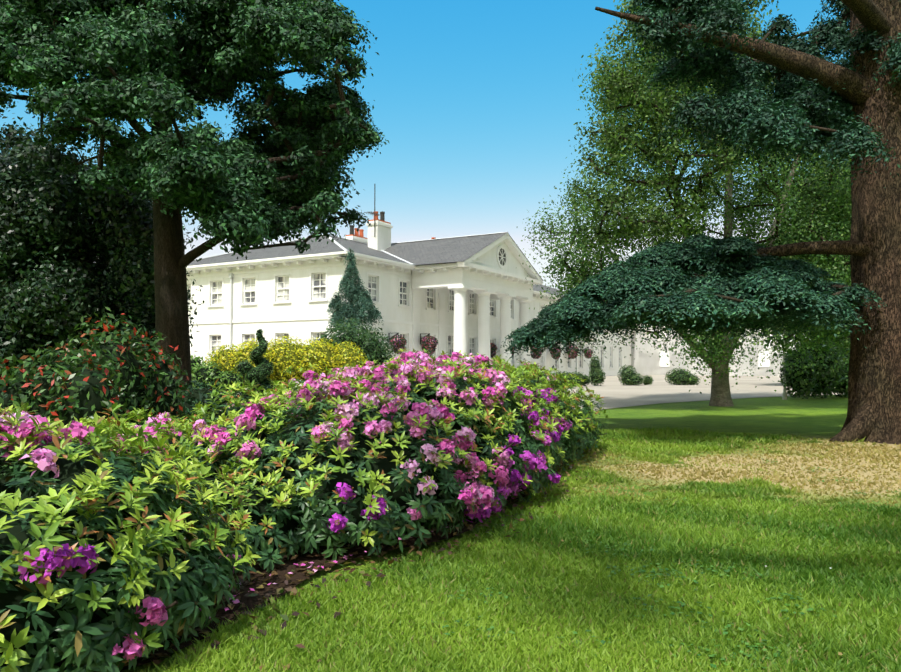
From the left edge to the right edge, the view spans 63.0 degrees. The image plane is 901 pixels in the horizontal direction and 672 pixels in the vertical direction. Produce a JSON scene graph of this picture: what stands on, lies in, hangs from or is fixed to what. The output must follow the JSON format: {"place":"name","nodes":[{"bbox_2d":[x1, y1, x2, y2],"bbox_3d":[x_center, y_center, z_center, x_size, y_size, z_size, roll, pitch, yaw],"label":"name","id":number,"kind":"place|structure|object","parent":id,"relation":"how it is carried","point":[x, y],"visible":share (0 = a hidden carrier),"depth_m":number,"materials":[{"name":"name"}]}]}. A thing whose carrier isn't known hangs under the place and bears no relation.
{"place":"outdoors","nodes":[
{"label":"outdoors","id":0,"kind":"place"},
{"bbox_2d":[0,113,204,380],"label":"holly","id":1,"kind":"object","parent":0,"point":[60,297],"depth_m":19.28,"materials":[{"name":"green plant"}]},
{"bbox_2d":[0,0,384,392],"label":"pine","id":2,"kind":"object","parent":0,"point":[182,179],"depth_m":14.78,"materials":[{"name":"green plant"}]},
{"bbox_2d":[0,0,389,259],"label":"tree branches","id":3,"kind":"object","parent":2,"relation":"attached to","point":[205,86],"visible":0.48,"depth_m":15.25,"materials":[{"name":"green plant"}]},
{"bbox_2d":[235,360,253,375],"bbox_3d":[-7.614,1.176,27.119,0.683,0.609,0.682,0,-2,1],"label":"topiary ball","id":4,"kind":"object","parent":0,"point":[241,367],"depth_m":26.95,"materials":[{"name":"green plant"}]},
{"bbox_2d":[245,329,275,389],"bbox_3d":[-7.337,1.111,28.663,1.396,2.783,1.330,0,-2,1],"label":"spiral topiary","id":5,"kind":"object","parent":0,"point":[264,348],"depth_m":28.41,"materials":[{"name":"green plant"}]},
{"bbox_2d":[204,335,367,387],"bbox_3d":[-6.768,1.149,30.532,6.664,2.380,3.058,0,-2,1],"label":"golden hedge","id":6,"kind":"object","parent":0,"point":[251,343],"depth_m":29.91,"materials":[{"name":"yellow plant"}]},
{"bbox_2d":[326,248,383,337],"bbox_3d":[-4.824,-0.745,37.060,2.949,7.471,1.762,0,-2,1],"label":"conical evergreen tree","id":7,"kind":"object","parent":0,"point":[352,289],"depth_m":36.82,"materials":[{"name":"green plant"}]},
{"bbox_2d":[0,0,849,289],"label":"sky","id":8,"kind":"structure","parent":0,"point":[476,102],"materials":[{"name":"blue"}]},
{"bbox_2d":[186,222,769,387],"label":"trim","id":9,"kind":"structure","parent":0,"point":[487,285],"depth_m":46.84,"materials":[{"name":"white paint"}]},
{"bbox_2d":[186,220,810,375],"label":"house walls","id":10,"kind":"structure","parent":0,"point":[643,362],"depth_m":46.83,"materials":[{"name":"white paint"}]},
{"bbox_2d":[188,233,568,295],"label":"house roof","id":11,"kind":"structure","parent":10,"relation":"on","point":[442,251],"depth_m":48.17,"materials":[{"name":"grey tile"}]},
{"bbox_2d":[194,232,576,370],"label":"house roof flashing","id":12,"kind":"object","parent":11,"relation":"attached to","point":[231,274],"visible":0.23,"depth_m":49.31,"materials":[{"name":"grey metal"}]},
{"bbox_2d":[346,211,435,238],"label":"chimney pots","id":13,"kind":"object","parent":10,"relation":"on","point":[359,233],"visible":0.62,"depth_m":55.87,"materials":[{"name":"ceramic"}]},
{"bbox_2d":[389,335,406,353],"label":"hanging basket flowers","id":14,"kind":"object","parent":10,"relation":"attached to","point":[395,340],"visible":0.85,"depth_m":44.12,"materials":[{"name":"pink plant"}]},
{"bbox_2d":[188,274,619,367],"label":"windows","id":15,"kind":"structure","parent":10,"relation":"in","point":[280,298],"depth_m":46.18,"materials":[{"name":"white glass"}]},
{"bbox_2d":[349,184,505,264],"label":"antenna","id":16,"kind":"object","parent":10,"relation":"attached to","point":[382,216],"visible":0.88,"depth_m":52.15,"materials":[{"name":"black metal"}]},
{"bbox_2d":[420,336,437,354],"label":"hanging basket flowers","id":17,"kind":"object","parent":10,"relation":"attached to","point":[426,343],"visible":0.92,"depth_m":47.23,"materials":[{"name":"pink plant"}]},
{"bbox_2d":[490,342,497,357],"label":"hanging basket flowers","id":18,"kind":"object","parent":10,"relation":"attached to","point":[493,347],"visible":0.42,"depth_m":54.76,"materials":[{"name":"plant"}]},
{"bbox_2d":[530,345,541,358],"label":"hanging basket flowers","id":19,"kind":"object","parent":10,"relation":"attached to","point":[534,356],"visible":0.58,"depth_m":62.32,"materials":[{"name":"plant"}]},
{"bbox_2d":[550,347,561,359],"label":"hanging basket flowers","id":20,"kind":"object","parent":10,"relation":"attached to","point":[553,356],"visible":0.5,"depth_m":66.23,"materials":[{"name":"plant"}]},
{"bbox_2d":[567,346,577,358],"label":"hanging basket flowers","id":21,"kind":"object","parent":10,"relation":"attached to","point":[572,354],"visible":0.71,"depth_m":69.88,"materials":[{"name":"red plant"}]},
{"bbox_2d":[583,349,592,358],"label":"hanging basket flowers","id":22,"kind":"object","parent":10,"relation":"attached to","point":[587,355],"visible":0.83,"depth_m":73.78,"materials":[{"name":"red plant"}]},
{"bbox_2d":[120,395,900,671],"bbox_3d":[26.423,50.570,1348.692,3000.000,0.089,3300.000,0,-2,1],"label":"lawn","id":23,"kind":"structure","parent":0,"point":[817,417],"depth_m":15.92,"materials":[{"name":"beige plant"}]},
{"bbox_2d":[0,307,190,430],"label":"shrub","id":24,"kind":"object","parent":23,"relation":"on","point":[26,369],"depth_m":9.46,"materials":[{"name":"green plant"}]},
{"bbox_2d":[191,354,248,394],"bbox_3d":[-9.529,1.588,29.043,1.755,1.737,4.417,2,-3,-42],"label":"light shrub","id":25,"kind":"object","parent":23,"relation":"on","point":[196,359],"depth_m":28.48,"materials":[{"name":"green plant"}]},
{"bbox_2d":[176,379,288,422],"bbox_3d":[-3.527,1.445,14.887,5.622,1.166,2.321,2,-3,-40],"label":"shrub","id":26,"kind":"object","parent":23,"relation":"on","point":[201,394],"depth_m":14.19,"materials":[{"name":"green plant"}]},
{"bbox_2d":[0,348,607,671],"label":"rhododendron","id":27,"kind":"object","parent":23,"relation":"on","point":[89,649],"depth_m":5.32,"materials":[{"name":"green plant"}]},
{"bbox_2d":[59,460,565,670],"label":"soil bed","id":28,"kind":"object","parent":23,"relation":"on","point":[250,602],"visible":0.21,"depth_m":4.94,"materials":[{"name":"brown soil"}]},
{"bbox_2d":[65,448,610,671],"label":"grass edge","id":29,"kind":"object","parent":28,"relation":"on","point":[278,591],"visible":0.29,"depth_m":4.97,"materials":[{"name":"green plant"}]},
{"bbox_2d":[199,479,521,617],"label":"fallen petals","id":30,"kind":"object","parent":28,"relation":"on","point":[302,564],"visible":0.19,"depth_m":5.08,"materials":[{"name":"plant"}]},
{"bbox_2d":[411,454,900,671],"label":"lawn clover","id":31,"kind":"object","parent":23,"relation":"on","point":[683,604],"visible":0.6,"depth_m":4.43,"materials":[{"name":"green plant"}]},
{"bbox_2d":[517,1,851,406],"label":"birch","id":32,"kind":"object","parent":23,"relation":"on","point":[821,224],"depth_m":24.06,"materials":[{"name":"green plant"}]},
{"bbox_2d":[554,0,779,267],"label":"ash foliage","id":33,"kind":"object","parent":32,"relation":"attached to","point":[633,227],"visible":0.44,"depth_m":21.11,"materials":[{"name":"green plant"}]},
{"bbox_2d":[506,442,877,654],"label":"daisy leaves","id":34,"kind":"object","parent":23,"relation":"on","point":[839,653],"visible":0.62,"depth_m":5.12,"materials":[{"name":"green plant"}]},
{"bbox_2d":[540,0,900,444],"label":"cedar","id":35,"kind":"object","parent":23,"relation":"on","point":[871,247],"depth_m":14.03,"materials":[{"name":"plant"}]},
{"bbox_2d":[496,233,886,368],"bbox_3d":[4.961,-0.803,15.304,7.373,2.661,6.852,0,-2,1],"label":"cedar branch foliage","id":36,"kind":"object","parent":35,"relation":"attached to","point":[782,293],"visible":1,"depth_m":14.22,"materials":[{"name":"green plant"}]},
{"bbox_2d":[616,0,900,199],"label":"tree foliage","id":37,"kind":"object","parent":35,"relation":"attached to","point":[741,119],"visible":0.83,"depth_m":14.02,"materials":[{"name":"green plant"}]},
{"bbox_2d":[782,326,786,399],"bbox_3d":[13.491,0.869,29.717,0.180,3.400,0.171,0,-2,1],"label":"lamp post pole","id":38,"kind":"object","parent":23,"relation":"on","point":[784,395],"visible":0.5,"depth_m":29.65,"materials":[{"name":"black metal"}]},
{"bbox_2d":[756,150,850,356],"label":"trees","id":39,"kind":"object","parent":23,"relation":"on","point":[794,256],"visible":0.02,"depth_m":44.88,"materials":[{"name":"green plant"}]},
{"bbox_2d":[779,335,849,398],"bbox_3d":[18.074,0.820,32.274,10.958,3.755,3.779,1,-2,-20],"label":"bush","id":40,"kind":"object","parent":23,"relation":"on","point":[828,389],"depth_m":29.68,"materials":[{"name":"green plant"}]},
{"bbox_2d":[226,375,845,411],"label":"driveway","id":41,"kind":"structure","parent":0,"point":[613,391],"depth_m":37.54,"materials":[{"name":"grey gravel"}]},
{"bbox_2d":[314,317,395,364],"bbox_3d":[-4.375,0.921,33.033,3.853,3.572,3.136,0,-2,1],"label":"shrub","id":42,"kind":"object","parent":41,"relation":"on","point":[334,337],"depth_m":32.68,"materials":[{"name":"green plant"}]},
{"bbox_2d":[569,355,699,385],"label":"bushes","id":43,"kind":"object","parent":41,"relation":"on","point":[590,374],"depth_m":47.25,"materials":[{"name":"green plant"}]},
{"bbox_2d":[516,368,575,387],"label":"house hedge","id":44,"kind":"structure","parent":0,"point":[558,373],"depth_m":41.29,"materials":[{"name":"green plant"}]}
]}

